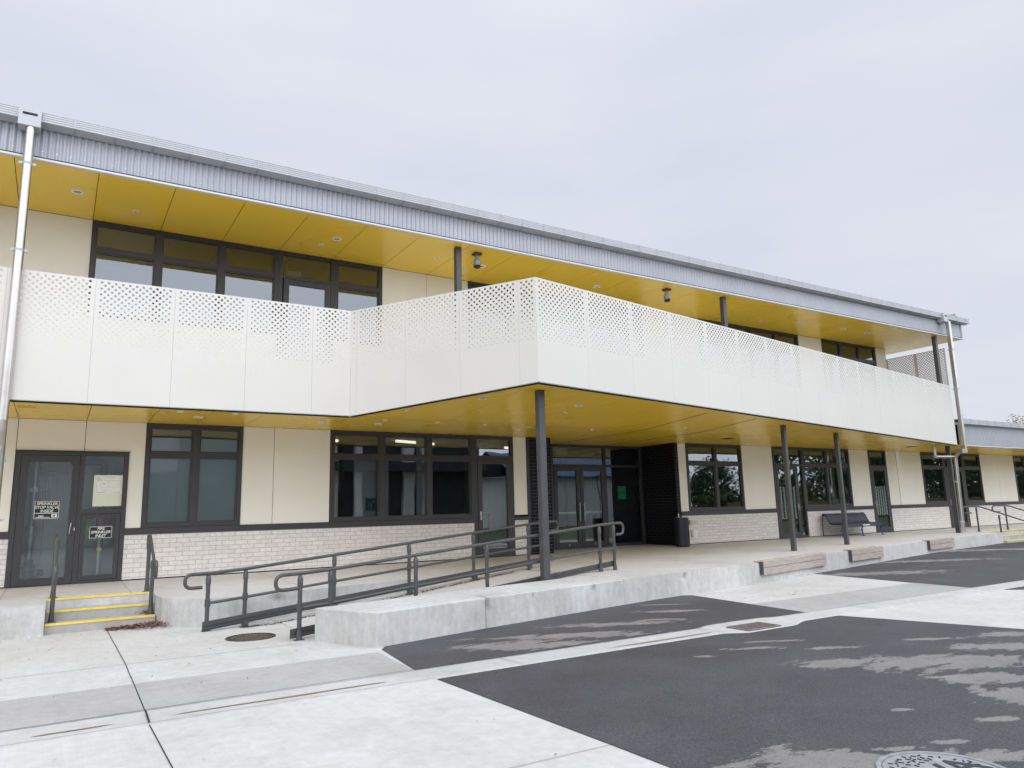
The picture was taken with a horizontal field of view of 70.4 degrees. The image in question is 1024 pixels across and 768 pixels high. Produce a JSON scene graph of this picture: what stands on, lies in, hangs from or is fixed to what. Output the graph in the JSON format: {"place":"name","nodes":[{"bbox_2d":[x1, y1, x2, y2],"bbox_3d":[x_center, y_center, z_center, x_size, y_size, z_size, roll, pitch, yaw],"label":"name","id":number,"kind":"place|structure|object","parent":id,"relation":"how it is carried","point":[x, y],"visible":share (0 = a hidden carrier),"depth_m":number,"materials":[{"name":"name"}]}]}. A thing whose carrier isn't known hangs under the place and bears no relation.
{"place":"outdoors","nodes":[
{"label":"outdoors","id":0,"kind":"place"},
{"bbox_2d":[0,652,412,731],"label":"pavement","id":1,"kind":"structure","parent":0,"point":[28,712],"depth_m":6.65,"materials":[{"name":"concrete"}]},
{"bbox_2d":[0,574,1023,767],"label":"pavement","id":2,"kind":"structure","parent":0,"point":[437,723],"depth_m":5.71,"materials":[{"name":"concrete"}]},
{"bbox_2d":[44,592,154,634],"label":"concrete steps","id":3,"kind":"structure","parent":2,"relation":"on","point":[83,618],"depth_m":10.71,"materials":[{"name":"grey concrete"}]},
{"bbox_2d":[46,537,59,622],"bbox_3d":[-6.699,2.852,10.632,0.130,1.188,1.347,5,-12,-32],"label":"stair handrail","id":4,"kind":"object","parent":3,"relation":"on","point":[54,581],"visible":1,"depth_m":10.41,"materials":[{"name":"grey metal"}]},
{"bbox_2d":[142,534,157,614],"bbox_3d":[-5.616,2.941,11.299,0.130,1.188,1.347,5,-12,-32],"label":"stair handrail","id":5,"kind":"object","parent":3,"relation":"on","point":[152,574],"visible":1,"depth_m":11.13,"materials":[{"name":"grey metal"}]},
{"bbox_2d":[107,630,144,709],"bbox_3d":[-4.419,3.111,8.224,0.031,0.001,5.420,5,-12,-31],"label":"pavement joint","id":6,"kind":"object","parent":2,"relation":"on","point":[129,674],"visible":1,"depth_m":7.27,"materials":[{"name":"grey concrete"}]},
{"bbox_2d":[104,610,168,630],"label":"leaf litter","id":7,"kind":"object","parent":2,"relation":"on","point":[132,626],"visible":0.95,"depth_m":10.54,"materials":[{"name":"brown plant"}]},
{"bbox_2d":[2,643,300,678],"bbox_3d":[-7.537,2.776,5.846,11.700,0.001,0.012,5,-12,-32],"label":"pavement joint","id":8,"kind":"object","parent":2,"relation":"on","point":[147,661],"visible":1,"depth_m":8.08,"materials":[{"name":"grey concrete"}]},
{"bbox_2d":[149,725,172,767],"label":"pavement joint","id":9,"kind":"object","parent":2,"relation":"on","point":[161,746],"visible":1,"depth_m":5.01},
{"bbox_2d":[225,633,275,641],"bbox_3d":[-3.421,3.322,9.509,0.630,0.027,0.630,5,-12,-32],"label":"manhole cover","id":10,"kind":"object","parent":2,"relation":"on","point":[249,637],"visible":1,"depth_m":9.48,"materials":[{"name":"metal"}]},
{"bbox_2d":[274,569,580,637],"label":"ramp","id":11,"kind":"structure","parent":2,"relation":"on","point":[517,575],"depth_m":12.66,"materials":[{"name":"concrete"}]},
{"bbox_2d":[183,520,558,631],"bbox_3d":[-1.769,3.104,12.404,7.352,1.338,0.170,7,-13,-41],"label":"ramp handrail","id":12,"kind":"object","parent":11,"relation":"on","point":[245,618],"visible":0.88,"depth_m":11.46,"materials":[{"name":"grey metal"}]},
{"bbox_2d":[242,571,513,627],"bbox_3d":[-1.875,3.509,12.048,5.209,0.412,0.159,7,-13,-41],"label":"kerb","id":13,"kind":"object","parent":11,"relation":"on","point":[382,599],"visible":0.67,"depth_m":12.11,"materials":[{"name":"grey concrete"}]},
{"bbox_2d":[274,522,623,640],"bbox_3d":[-0.412,2.921,11.435,7.010,1.295,0.113,8,-13,-42],"label":"ramp handrail","id":14,"kind":"object","parent":11,"relation":"on","point":[298,632],"visible":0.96,"depth_m":10.74,"materials":[{"name":"grey metal"}]},
{"bbox_2d":[315,576,624,647],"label":"retaining wall","id":15,"kind":"structure","parent":2,"relation":"on","point":[380,623],"depth_m":9.60,"materials":[{"name":"concrete"}]},
{"bbox_2d":[511,744,609,767],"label":"pavement joint","id":16,"kind":"object","parent":2,"relation":"on","point":[558,756],"visible":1,"depth_m":4.59,"materials":[{"name":"grey concrete"}]},
{"bbox_2d":[0,524,1023,639],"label":"verandah floor","id":17,"kind":"structure","parent":0,"point":[646,572],"depth_m":13.43,"materials":[{"name":"concrete"}]},
{"bbox_2d":[674,514,697,546],"bbox_3d":[4.864,4.087,20.332,0.618,0.904,0.409,-7,-11,28],"label":"trash can","id":18,"kind":"object","parent":17,"relation":"on","point":[682,533],"visible":1,"depth_m":20.22,"materials":[{"name":"black plastic"}]},
{"bbox_2d":[753,553,826,574],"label":"timber bench block","id":19,"kind":"structure","parent":17,"relation":"attached to","point":[782,564],"depth_m":15.30,"materials":[{"name":"brown wood"}]},
{"bbox_2d":[822,512,883,536],"bbox_3d":[11.458,4.715,24.419,2.230,0.756,0.789,5,-12,-32],"label":"bench","id":20,"kind":"object","parent":17,"relation":"on","point":[860,519],"visible":0.83,"depth_m":24.39,"materials":[{"name":"grey metal"}]},
{"bbox_2d":[843,546,883,560],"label":"timber bench block","id":21,"kind":"structure","parent":17,"relation":"on","point":[862,553],"depth_m":17.78,"materials":[{"name":"brown wood"}]},
{"bbox_2d":[922,537,954,549],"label":"timber bench block","id":22,"kind":"structure","parent":17,"relation":"on","point":[940,543],"depth_m":21.00,"materials":[{"name":"brown wood"}]},
{"bbox_2d":[902,418,1023,526],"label":"school wing","id":23,"kind":"structure","parent":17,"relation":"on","point":[998,444],"depth_m":30.12,"materials":[{"name":"beige paint"}]},
{"bbox_2d":[962,454,984,502],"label":"window","id":24,"kind":"structure","parent":23,"relation":"in","point":[978,467],"depth_m":30.18,"materials":[{"name":"black metal"}]},
{"bbox_2d":[1012,456,1023,500],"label":"window","id":25,"kind":"structure","parent":23,"relation":"in","point":[1021,457],"depth_m":32.06,"materials":[{"name":"black glass"}]},
{"bbox_2d":[963,506,1023,532],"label":"stair handrail","id":26,"kind":"object","parent":17,"relation":"on","point":[976,510],"visible":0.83,"depth_m":25.46,"materials":[{"name":"grey metal"}]},
{"bbox_2d":[986,529,1023,542],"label":"concrete steps","id":27,"kind":"structure","parent":17,"relation":"on","point":[1012,538],"depth_m":25.28,"materials":[{"name":"grey concrete"}]},
{"bbox_2d":[991,505,1023,529],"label":"stair handrail","id":28,"kind":"object","parent":17,"relation":"on","point":[1006,512],"visible":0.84,"depth_m":26.57,"materials":[{"name":"grey metal"}]},
{"bbox_2d":[0,0,1023,423],"label":"sky","id":29,"kind":"structure","parent":0,"point":[869,148],"materials":[{"name":"white"}]},
{"bbox_2d":[382,595,803,669],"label":"road","id":30,"kind":"structure","parent":0,"point":[658,616],"depth_m":9.42,"materials":[{"name":"grey asphalt"}]},
{"bbox_2d":[707,489,720,506],"bbox_3d":[6.276,3.562,22.541,0.300,0.620,0.250,5,-12,-32],"label":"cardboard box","id":31,"kind":"object","parent":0,"point":[711,498],"visible":0.49,"depth_m":22.46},
{"bbox_2d":[439,616,1023,767],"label":"road","id":32,"kind":"structure","parent":0,"point":[786,697],"depth_m":6.00,"materials":[{"name":"grey asphalt"}]},
{"bbox_2d":[876,751,1005,767],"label":"manhole cover","id":33,"kind":"object","parent":32,"relation":"in","point":[917,759],"visible":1,"depth_m":4.33,"materials":[{"name":"metal"}]},
{"bbox_2d":[754,583,967,611],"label":"pavement","id":34,"kind":"structure","parent":0,"point":[826,601],"depth_m":11.96,"materials":[{"name":"concrete"}]},
{"bbox_2d":[816,542,1023,587],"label":"road","id":35,"kind":"structure","parent":0,"point":[978,566],"depth_m":16.52,"materials":[{"name":"grey asphalt"}]},
{"bbox_3d":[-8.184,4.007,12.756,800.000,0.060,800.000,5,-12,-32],"label":"ground","id":36,"kind":"structure","parent":0,"visible":0},
{"bbox_2d":[0,102,1023,588],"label":"school building","id":37,"kind":"structure","parent":36,"relation":"on","point":[164,334],"depth_m":14.99,"materials":[{"name":"metal"}]},
{"bbox_2d":[15,405,37,408],"bbox_3d":[-7.840,0.369,11.727,0.300,0.008,0.300,5,-12,-32],"label":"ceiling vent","id":38,"kind":"object","parent":37,"relation":"attached to","point":[26,406],"visible":1,"depth_m":11.70,"materials":[{"name":"yellow metal"}]},
{"bbox_2d":[19,462,58,578],"bbox_3d":[-8.737,2.211,13.441,0.482,2.900,0.260,0,-10,-10],"label":"sprinkler riser","id":39,"kind":"object","parent":37,"relation":"on","point":[27,572],"visible":0.88,"depth_m":13.32,"materials":[{"name":"metal"}]},
{"bbox_2d":[10,455,80,586],"bbox_3d":[-8.299,2.414,12.944,0.900,2.283,0.134,5,-12,-32],"label":"door","id":40,"kind":"structure","parent":37,"relation":"in","point":[15,581],"depth_m":12.92,"materials":[{"name":"black metal"}]},
{"bbox_2d":[34,501,59,518],"bbox_3d":[-8.325,2.254,12.994,0.375,0.304,0.006,5,-12,-32],"label":"wall sign","id":41,"kind":"object","parent":37,"relation":"attached to","point":[46,509],"visible":1,"depth_m":12.99,"materials":[{"name":"white plastic"}]},
{"bbox_2d":[71,189,83,194],"bbox_3d":[-7.735,-3.416,12.927,0.200,0.009,0.200,5,-12,-32],"label":"downlight","id":42,"kind":"object","parent":37,"relation":"attached to","point":[75,191],"visible":1,"depth_m":12.92,"materials":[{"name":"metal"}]},
{"bbox_2d":[85,518,88,537],"bbox_3d":[-7.947,2.669,13.533,0.110,0.490,0.040,5,-12,-32],"label":"safety vest","id":43,"kind":"object","parent":37,"relation":"hanging from","point":[87,524],"visible":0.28,"depth_m":13.53,"materials":[{"name":"green fabric"}]},
{"bbox_2d":[71,458,109,574],"bbox_3d":[-7.980,2.549,13.687,0.718,2.282,0.215,5,-12,-32],"label":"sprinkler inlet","id":44,"kind":"object","parent":37,"relation":"on","point":[104,469],"visible":0.66,"depth_m":13.71,"materials":[{"name":"metal"}]},
{"bbox_2d":[89,526,111,537],"bbox_3d":[-7.577,2.730,13.377,0.360,0.207,0.005,5,-12,-32],"label":"wall sign","id":45,"kind":"object","parent":37,"relation":"attached to","point":[101,532],"visible":1,"depth_m":13.38,"materials":[{"name":"white plastic"}]},
{"bbox_2d":[92,475,122,505],"bbox_3d":[-7.551,1.992,13.567,0.473,0.575,0.005,5,-12,-32],"label":"plan sheet","id":46,"kind":"object","parent":37,"relation":"attached to","point":[107,490],"visible":1,"depth_m":13.57,"materials":[{"name":"paper"}]},
{"bbox_2d":[87,220,278,333],"bbox_3d":[-6.644,-2.113,14.937,3.555,1.926,0.112,5,-12,-32],"label":"window","id":47,"kind":"structure","parent":37,"relation":"in","point":[158,258],"depth_m":14.88,"materials":[{"name":"black metal"}]},
{"bbox_2d":[140,423,243,527],"bbox_3d":[-6.305,1.808,14.403,1.790,1.992,0.112,5,-12,-32],"label":"window","id":48,"kind":"structure","parent":37,"relation":"in","point":[195,454],"depth_m":14.35,"materials":[{"name":"black metal"}]},
{"bbox_2d":[285,264,300,276],"bbox_3d":[-5.098,-2.599,16.924,0.340,0.330,0.100,5,-12,-32],"label":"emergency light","id":49,"kind":"object","parent":37,"relation":"attached to","point":[292,273],"visible":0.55,"depth_m":16.86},
{"bbox_2d":[282,279,330,362],"bbox_3d":[-4.546,-1.126,16.036,1.045,2.335,0.065,5,-12,-32],"label":"door","id":50,"kind":"structure","parent":37,"relation":"in","point":[286,282],"depth_m":16.18,"materials":[{"name":"black metal"}]},
{"bbox_2d":[332,237,341,240],"bbox_3d":[-3.726,-3.078,15.441,0.200,0.009,0.200,5,-12,-32],"label":"downlight","id":51,"kind":"object","parent":37,"relation":"attached to","point":[336,239],"visible":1,"depth_m":15.45,"materials":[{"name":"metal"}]},
{"bbox_2d":[334,259,381,344],"bbox_3d":[-3.572,-1.860,16.829,1.155,1.926,0.112,5,-12,-32],"label":"window","id":52,"kind":"structure","parent":37,"relation":"in","point":[338,285],"depth_m":16.87,"materials":[{"name":"black metal"}]},
{"bbox_2d":[365,498,375,510],"bbox_3d":[-3.184,2.715,16.374,0.240,0.280,0.023,5,-12,-32],"label":"exit sign","id":53,"kind":"object","parent":37,"relation":"attached to","point":[370,504],"visible":1,"depth_m":16.38,"materials":[{"name":"green plastic"}]},
{"bbox_2d":[329,430,473,521],"bbox_3d":[-2.467,2.123,16.766,3.555,1.992,0.112,5,-12,-32],"label":"window","id":54,"kind":"structure","parent":37,"relation":"in","point":[381,457],"depth_m":16.63,"materials":[{"name":"black metal"}]},
{"bbox_2d":[395,440,433,444],"bbox_3d":[-2.544,1.546,19.123,0.060,0.055,1.393,-9,-12,36],"label":"linear lamp","id":55,"kind":"object","parent":37,"relation":"hanging from","point":[402,441],"visible":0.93,"depth_m":18.82,"materials":[{"name":"white plastic"}]},
{"bbox_2d":[424,423,440,425],"bbox_3d":[-1.682,0.859,15.426,0.300,0.008,0.300,5,-12,-32],"label":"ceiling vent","id":56,"kind":"object","parent":37,"relation":"attached to","point":[433,424],"visible":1,"depth_m":15.42,"materials":[{"name":"yellow metal"}]},
{"bbox_2d":[472,252,481,268],"bbox_3d":[-0.795,-2.792,16.480,0.180,0.362,0.180,5,-12,-32],"label":"security camera","id":57,"kind":"object","parent":37,"relation":"attached to","point":[476,263],"visible":1,"depth_m":16.42,"materials":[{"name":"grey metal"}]},
{"bbox_2d":[477,443,487,450],"bbox_3d":[-0.776,1.551,18.622,0.340,0.325,0.100,5,-12,-32],"label":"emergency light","id":58,"kind":"object","parent":37,"relation":"attached to","point":[482,446],"visible":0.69,"depth_m":18.57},
{"bbox_2d":[488,510,493,532],"bbox_3d":[-0.538,3.513,18.517,0.154,0.573,0.150,5,-12,-32],"label":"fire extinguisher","id":59,"kind":"object","parent":37,"relation":"attached to","point":[490,520],"visible":0.98,"depth_m":18.46,"materials":[{"name":"grey metal"}]},
{"bbox_2d":[477,459,512,557],"bbox_3d":[-0.407,3.028,17.822,0.955,2.358,0.123,5,-12,-32],"label":"door","id":60,"kind":"structure","parent":37,"relation":"in","point":[479,461],"depth_m":17.84,"materials":[{"name":"black metal"}]},
{"bbox_2d":[468,281,643,357],"bbox_3d":[1.360,-1.455,19.866,5.830,1.926,0.112,5,-12,-32],"label":"window","id":61,"kind":"structure","parent":37,"relation":"in","point":[470,284],"depth_m":19.38,"materials":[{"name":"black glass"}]},
{"bbox_2d":[556,447,566,454],"bbox_3d":[1.474,1.990,21.696,0.340,0.245,0.100,5,-12,-32],"label":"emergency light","id":62,"kind":"object","parent":37,"relation":"attached to","point":[561,451],"visible":0.96,"depth_m":21.63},
{"bbox_2d":[553,467,582,548],"bbox_3d":[1.596,3.509,20.676,0.912,2.293,0.148,5,-12,-32],"label":"door","id":63,"kind":"structure","parent":37,"relation":"in","point":[566,545],"depth_m":20.69,"materials":[{"name":"black metal"}]},
{"bbox_2d":[579,467,607,547],"bbox_3d":[2.380,3.573,21.158,0.913,2.293,0.148,5,-12,-32],"label":"door","id":64,"kind":"structure","parent":37,"relation":"in","point":[604,542],"depth_m":21.17,"materials":[{"name":"black metal"}]},
{"bbox_2d":[617,486,625,498],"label":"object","id":65,"kind":"object","parent":37,"relation":"attached to","point":[621,489],"depth_m":21.86,"materials":[{"name":"green plastic"}]},
{"bbox_2d":[662,288,670,301],"bbox_3d":[4.172,-2.380,19.561,0.180,0.362,0.180,5,-12,-32],"label":"security camera","id":66,"kind":"object","parent":37,"relation":"attached to","point":[666,295],"visible":1,"depth_m":19.50,"materials":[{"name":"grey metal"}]},
{"bbox_2d":[689,520,698,524],"bbox_3d":[5.194,4.010,20.997,0.342,0.140,0.285,5,-12,-32],"label":"wall shelf","id":67,"kind":"object","parent":37,"relation":"attached to","point":[692,522],"depth_m":20.90,"materials":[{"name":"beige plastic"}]},
{"bbox_2d":[685,443,745,510],"bbox_3d":[6.169,2.833,22.085,2.400,1.992,0.112,5,-12,-32],"label":"window","id":68,"kind":"structure","parent":37,"relation":"in","point":[714,463],"depth_m":22.07,"materials":[{"name":"black metal"}]},
{"bbox_2d":[698,319,800,386],"bbox_3d":[7.879,-0.919,23.881,4.840,1.926,0.112,5,-12,-32],"label":"window","id":69,"kind":"structure","parent":37,"relation":"in","point":[749,329],"depth_m":24.24,"materials":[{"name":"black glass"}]},
{"bbox_2d":[775,466,802,538],"bbox_3d":[9.026,3.831,23.626,1.095,2.303,0.123,5,-12,-32],"label":"door","id":70,"kind":"structure","parent":37,"relation":"in","point":[796,494],"depth_m":23.61,"materials":[{"name":"black metal"}]},
{"bbox_2d":[802,448,853,507],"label":"window","id":71,"kind":"structure","parent":37,"relation":"in","point":[825,464],"depth_m":24.93,"materials":[{"name":"black metal"}]},
{"bbox_2d":[821,339,877,396],"bbox_3d":[12.437,-0.544,26.687,3.250,1.926,0.112,5,-12,-32],"label":"window","id":72,"kind":"structure","parent":37,"relation":"in","point":[857,347],"depth_m":26.90,"materials":[{"name":"black metal"}]},
{"bbox_2d":[871,468,892,531],"bbox_3d":[13.416,4.192,26.329,0.910,2.303,0.123,5,-12,-32],"label":"door","id":73,"kind":"structure","parent":37,"relation":"in","point":[884,529],"depth_m":26.38,"materials":[{"name":"black metal"}]},
{"bbox_2d":[920,452,948,503],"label":"window","id":74,"kind":"structure","parent":37,"relation":"in","point":[941,466],"depth_m":28.52,"materials":[{"name":"black metal"}]},
{"bbox_2d":[946,469,969,527],"bbox_3d":[17.841,4.555,29.054,1.250,2.303,0.123,5,-12,-32],"label":"door","id":75,"kind":"structure","parent":37,"relation":"in","point":[967,524],"depth_m":29.21,"materials":[{"name":"black metal"}]},
{"bbox_2d":[0,580,1023,747],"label":"kerb","id":76,"kind":"structure","parent":36,"relation":"on","point":[25,735],"depth_m":6.92,"materials":[{"name":"concrete"}]},
{"bbox_2d":[32,724,109,736],"bbox_3d":[-3.278,2.588,5.431,0.550,0.001,0.034,5,-12,-32],"label":"silt","id":77,"kind":"object","parent":76,"relation":"on","point":[70,730],"visible":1,"depth_m":5.42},
{"bbox_2d":[3,669,412,730],"bbox_3d":[-6.109,2.405,4.018,12.160,0.001,0.032,5,-12,-32],"label":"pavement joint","id":78,"kind":"object","parent":76,"relation":"on","point":[199,701],"visible":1,"depth_m":6.12,"materials":[{"name":"grey concrete"}]},
{"bbox_2d":[2,678,430,745],"bbox_3d":[-5.883,2.341,3.659,12.160,0.001,0.012,5,-12,-32],"label":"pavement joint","id":79,"kind":"object","parent":76,"relation":"on","point":[206,713],"visible":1,"depth_m":5.74,"materials":[{"name":"grey concrete"}]},
{"bbox_2d":[173,682,382,714],"bbox_3d":[-1.953,2.699,6.259,1.868,0.001,0.045,5,-12,-32],"label":"joint","id":80,"kind":"object","parent":76,"relation":"on","point":[282,697],"visible":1,"depth_m":6.25,"materials":[{"name":"grey concrete"}]},
{"bbox_2d":[616,632,709,646],"bbox_3d":[1.784,3.001,8.530,1.648,0.001,0.050,5,-12,-32],"label":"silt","id":81,"kind":"object","parent":76,"relation":"on","point":[663,639],"visible":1,"depth_m":8.53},
{"bbox_2d":[726,622,781,630],"bbox_3d":[3.086,3.095,9.259,0.600,0.026,0.370,5,-12,-32],"label":"drain grate","id":82,"kind":"object","parent":76,"relation":"on","point":[753,626],"visible":1,"depth_m":9.23,"materials":[{"name":"grey metal"}]},
{"bbox_2d":[1005,414,1023,423],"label":"tree","id":83,"kind":"object","parent":36,"relation":"on","point":[1015,421],"visible":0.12,"depth_m":87.68,"materials":[{"name":"green plant"}]}
]}

